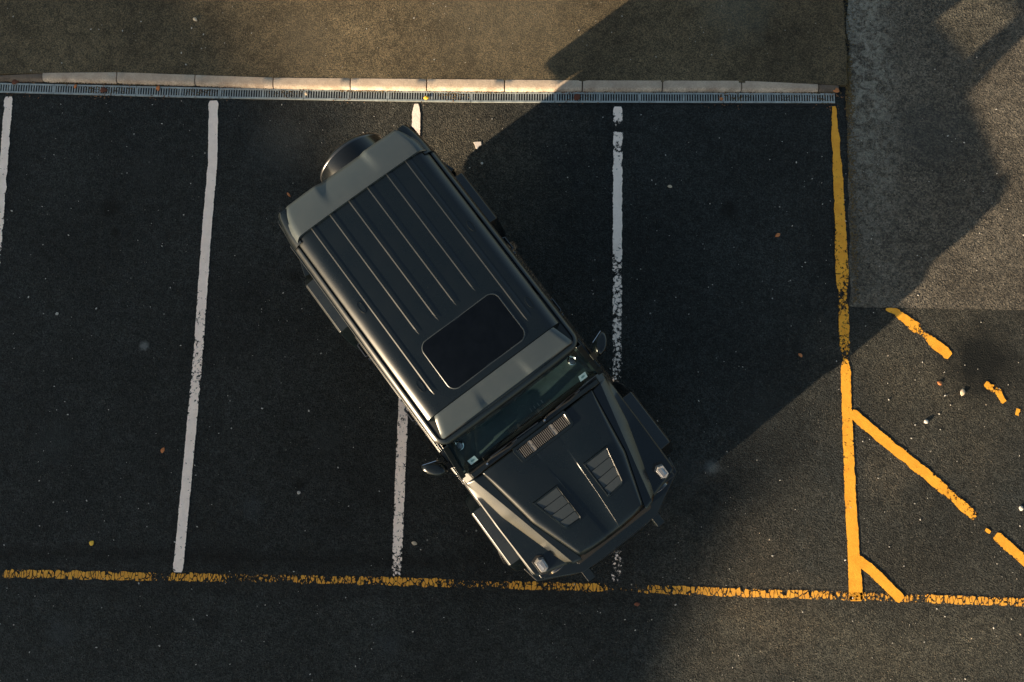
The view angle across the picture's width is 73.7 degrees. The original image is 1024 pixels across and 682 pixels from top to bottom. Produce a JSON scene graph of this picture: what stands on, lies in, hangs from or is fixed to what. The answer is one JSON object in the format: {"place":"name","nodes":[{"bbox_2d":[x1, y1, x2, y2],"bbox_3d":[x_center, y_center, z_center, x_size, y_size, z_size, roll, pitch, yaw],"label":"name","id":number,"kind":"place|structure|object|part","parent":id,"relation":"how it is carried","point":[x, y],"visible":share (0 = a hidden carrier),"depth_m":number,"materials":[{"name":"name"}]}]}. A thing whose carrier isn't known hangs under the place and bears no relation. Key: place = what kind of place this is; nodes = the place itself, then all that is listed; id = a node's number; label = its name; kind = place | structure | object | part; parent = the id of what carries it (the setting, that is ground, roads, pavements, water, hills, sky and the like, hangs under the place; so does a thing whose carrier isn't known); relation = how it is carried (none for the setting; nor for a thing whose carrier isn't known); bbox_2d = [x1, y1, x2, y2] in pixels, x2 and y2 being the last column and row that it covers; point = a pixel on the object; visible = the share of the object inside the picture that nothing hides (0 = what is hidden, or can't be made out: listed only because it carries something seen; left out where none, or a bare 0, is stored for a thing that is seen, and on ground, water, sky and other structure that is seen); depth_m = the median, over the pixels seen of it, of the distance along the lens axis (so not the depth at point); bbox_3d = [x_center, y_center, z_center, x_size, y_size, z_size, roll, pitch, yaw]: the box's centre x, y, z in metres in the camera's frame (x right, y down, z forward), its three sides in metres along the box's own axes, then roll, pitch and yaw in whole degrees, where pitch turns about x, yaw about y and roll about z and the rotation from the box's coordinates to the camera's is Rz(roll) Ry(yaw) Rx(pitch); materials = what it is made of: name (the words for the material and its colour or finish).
{"place":"outdoors","nodes":[
{"label":"outdoors","id":0,"kind":"place"},
{"bbox_2d":[0,0,846,86],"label":"pavement","id":1,"kind":"structure","parent":0,"point":[800,41],"depth_m":8.47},
{"bbox_2d":[474,142,480,148],"bbox_3d":[-0.424,-2.392,8.346,0.100,0.006,0.097,1,83,1],"label":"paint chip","id":2,"kind":"object","parent":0,"point":[477,144],"visible":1,"depth_m":8.34,"materials":[{"name":"white paint"}]},
{"bbox_2d":[0,0,1023,681],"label":"parking ground","id":3,"kind":"structure","parent":0,"point":[744,440],"depth_m":7.94,"materials":[{"name":"black asphalt"}]},
{"bbox_2d":[0,97,12,262],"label":"parking line","id":4,"kind":"object","parent":3,"relation":"on","point":[6,124],"visible":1,"depth_m":8.38,"materials":[{"name":"white paint"}]},
{"bbox_2d":[0,74,42,82],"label":"kerb stone","id":5,"kind":"object","parent":3,"relation":"on","point":[35,78],"visible":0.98,"depth_m":8.46,"materials":[{"name":"concrete"}]},
{"bbox_2d":[42,72,116,83],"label":"kerb stone","id":6,"kind":"object","parent":3,"relation":"on","point":[97,77],"visible":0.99,"depth_m":8.44,"materials":[{"name":"concrete"}]},
{"bbox_2d":[117,72,195,85],"bbox_3d":[-4.404,-3.239,8.481,0.961,0.106,0.146,1,83,1],"label":"kerb stone","id":7,"kind":"object","parent":3,"relation":"on","point":[123,78],"visible":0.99,"depth_m":8.43,"materials":[{"name":"concrete"}]},
{"bbox_2d":[173,100,217,571],"bbox_3d":[-3.723,-0.172,8.101,0.168,0.001,5.648,1,83,1],"label":"parking line","id":8,"kind":"object","parent":3,"relation":"on","point":[178,563],"visible":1,"depth_m":8.09,"materials":[{"name":"white paint"}]},
{"bbox_2d":[195,75,273,88],"bbox_3d":[-3.433,-3.199,8.469,0.959,0.105,0.130,2,83,1],"label":"kerb stone","id":9,"kind":"object","parent":3,"relation":"on","point":[234,81],"visible":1,"depth_m":8.42,"materials":[{"name":"concrete"}]},
{"bbox_2d":[273,78,350,89],"bbox_3d":[-2.471,-3.171,8.457,0.941,0.106,0.143,1,83,1],"label":"kerb stone","id":10,"kind":"object","parent":3,"relation":"on","point":[317,83],"visible":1,"depth_m":8.41,"materials":[{"name":"concrete"}]},
{"bbox_2d":[351,78,426,90],"bbox_3d":[-1.522,-3.156,8.448,0.928,0.106,0.149,1,83,1],"label":"kerb stone","id":11,"kind":"object","parent":3,"relation":"on","point":[389,84],"visible":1,"depth_m":8.40,"materials":[{"name":"concrete"}]},
{"bbox_2d":[392,104,419,575],"bbox_3d":[-1.246,-0.128,8.075,0.130,0.001,5.634,1,83,1],"label":"parking line","id":12,"kind":"object","parent":3,"relation":"on","point":[400,475],"visible":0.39,"depth_m":7.88,"materials":[{"name":"white paint"}]},
{"bbox_2d":[0,83,835,106],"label":"drainage channel","id":13,"kind":"object","parent":3,"relation":"in","point":[768,99],"visible":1,"depth_m":8.42,"materials":[{"name":"black metal"}]},
{"bbox_2d":[100,87,107,91],"bbox_3d":[-5.055,-3.106,8.450,0.100,0.017,0.070,-10,81,-4],"label":"fallen leaf","id":14,"kind":"object","parent":13,"relation":"on","point":[103,89],"visible":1,"depth_m":8.45,"materials":[{"name":"brown plant"}]},
{"bbox_2d":[7,81,842,110],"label":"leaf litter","id":15,"kind":"object","parent":13,"relation":"on","point":[364,102],"visible":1,"depth_m":8.43,"materials":[{"name":"brown plant"}]},
{"bbox_2d":[574,94,579,99],"bbox_3d":[0.798,-2.998,8.388,0.080,0.017,0.100,39,90,4],"label":"fallen leaf","id":16,"kind":"object","parent":13,"relation":"on","point":[576,96],"visible":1,"depth_m":8.39,"materials":[{"name":"brown plant"}]},
{"bbox_2d":[1,0,864,302],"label":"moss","id":17,"kind":"object","parent":3,"relation":"on","point":[849,98],"visible":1,"depth_m":8.39,"materials":[{"name":"green plant"}]},
{"bbox_2d":[427,79,503,91],"bbox_3d":[-0.572,-3.144,8.439,0.945,0.106,0.148,1,83,1],"label":"kerb stone","id":18,"kind":"object","parent":3,"relation":"on","point":[465,85],"visible":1,"depth_m":8.39,"materials":[{"name":"concrete"}]},
{"bbox_2d":[278,124,676,580],"bbox_3d":[-0.334,0.144,7.050,2.241,1.977,5.071,-37,84,-4],"label":"parked car","id":19,"kind":"object","parent":3,"relation":"on","point":[550,441],"visible":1,"depth_m":6.28,"materials":[{"name":"black metal"}]},
{"bbox_3d":[-1.319,0.101,6.505,0.141,0.590,2.948,-37,84,-4],"label":"window frame","id":20,"kind":"part","parent":19,"relation":"part of","materials":[{"name":"black metal"}]},
{"bbox_3d":[-1.347,0.327,7.156,0.059,0.735,0.802,-37,84,-4],"label":"door","id":21,"kind":"part","parent":19,"relation":"part of","materials":[{"name":"black metal"}]},
{"bbox_3d":[-0.829,1.011,7.069,0.059,0.735,0.907,-37,84,-4],"label":"door","id":22,"kind":"part","parent":19,"relation":"part of","materials":[{"name":"black metal"}]},
{"bbox_3d":[-0.045,-0.852,6.610,0.141,0.590,2.948,-37,84,-4],"label":"window frame","id":23,"kind":"part","parent":19,"relation":"part of","materials":[{"name":"black metal"}]},
{"bbox_3d":[0.111,-0.764,7.276,0.059,0.735,0.802,-37,84,-4],"label":"door","id":24,"kind":"part","parent":19,"relation":"part of","materials":[{"name":"black metal"}]},
{"bbox_3d":[0.629,-0.080,7.189,0.059,0.735,0.907,-37,84,-4],"label":"door","id":25,"kind":"part","parent":19,"relation":"part of","materials":[{"name":"black metal"}]},
{"bbox_2d":[0,1,1023,681],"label":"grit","id":26,"kind":"object","parent":3,"relation":"on","point":[338,467],"visible":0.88,"depth_m":8.00,"materials":[{"name":"stone"}]},
{"bbox_2d":[4,569,1023,605],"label":"yellow line","id":27,"kind":"object","parent":3,"relation":"on","point":[534,586],"visible":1,"depth_m":7.71,"materials":[{"name":"paint"}]},
{"bbox_2d":[505,80,581,91],"bbox_3d":[0.386,-3.133,8.430,0.943,0.106,0.148,1,83,1],"label":"kerb stone","id":28,"kind":"object","parent":3,"relation":"on","point":[543,85],"visible":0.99,"depth_m":8.38,"materials":[{"name":"concrete"}]},
{"bbox_2d":[611,550,622,580],"bbox_3d":[1.192,2.542,7.734,0.155,0.001,0.352,1,83,1],"label":"parking line","id":29,"kind":"object","parent":3,"relation":"on","point":[615,564],"visible":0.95,"depth_m":7.74,"materials":[{"name":"white paint"}]},
{"bbox_2d":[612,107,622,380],"bbox_3d":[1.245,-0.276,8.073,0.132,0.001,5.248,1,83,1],"label":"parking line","id":30,"kind":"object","parent":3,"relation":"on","point":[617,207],"visible":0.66,"depth_m":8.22,"materials":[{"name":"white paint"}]},
{"bbox_2d":[583,80,661,92],"bbox_3d":[1.356,-3.128,8.422,0.970,0.106,0.133,0,83,0],"label":"kerb stone","id":31,"kind":"object","parent":3,"relation":"on","point":[620,86],"visible":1,"depth_m":8.37,"materials":[{"name":"concrete"}]},
{"bbox_2d":[662,81,740,92],"bbox_3d":[2.331,-3.124,8.413,0.954,0.106,0.141,1,83,1],"label":"kerb stone","id":32,"kind":"object","parent":3,"relation":"on","point":[702,86],"visible":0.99,"depth_m":8.37,"materials":[{"name":"concrete"}]},
{"bbox_2d":[741,81,817,92],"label":"kerb stone","id":33,"kind":"object","parent":3,"relation":"on","point":[759,87],"visible":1,"depth_m":8.36,"materials":[{"name":"concrete"}]},
{"bbox_2d":[818,84,838,92],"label":"kerb stone","id":34,"kind":"object","parent":3,"relation":"on","point":[822,88],"visible":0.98,"depth_m":8.36,"materials":[{"name":"concrete"}]},
{"bbox_2d":[831,106,862,600],"bbox_3d":[3.915,0.023,8.016,0.176,0.001,5.841,1,83,1],"label":"yellow line","id":35,"kind":"object","parent":3,"relation":"on","point":[854,575],"visible":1,"depth_m":7.95,"materials":[{"name":"paint"}]},
{"bbox_2d":[855,556,903,602],"bbox_3d":[4.146,2.679,7.694,0.660,0.001,0.130,43,85,5],"label":"yellow line","id":36,"kind":"object","parent":3,"relation":"on","point":[882,581],"visible":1,"depth_m":7.69,"materials":[{"name":"paint"}]},
{"bbox_2d":[849,410,975,519],"bbox_3d":[4.608,1.411,7.843,1.795,0.001,0.144,41,85,5],"label":"yellow line","id":37,"kind":"object","parent":3,"relation":"on","point":[886,441],"visible":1,"depth_m":7.85,"materials":[{"name":"paint"}]},
{"bbox_2d":[886,308,951,358],"bbox_3d":[4.790,-0.124,8.027,0.910,0.001,0.140,41,85,5],"label":"yellow line","id":38,"kind":"object","parent":3,"relation":"on","point":[939,347],"visible":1,"depth_m":8.02,"materials":[{"name":"paint"}]},
{"bbox_2d":[984,381,1005,403],"bbox_3d":[5.626,0.587,7.935,0.116,0.001,0.311,-43,85,-4],"label":"yellow line","id":39,"kind":"object","parent":3,"relation":"on","point":[1000,396],"visible":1,"depth_m":7.93,"materials":[{"name":"paint"}]},
{"bbox_2d":[993,533,1023,565],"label":"yellow line","id":40,"kind":"object","parent":3,"relation":"on","point":[1007,544],"visible":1,"depth_m":7.72,"materials":[{"name":"paint"}]},
{"bbox_2d":[846,0,1023,309],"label":"road surface","id":41,"kind":"object","parent":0,"point":[912,101],"visible":1,"depth_m":8.29,"materials":[{"name":"grey asphalt"}]}
]}

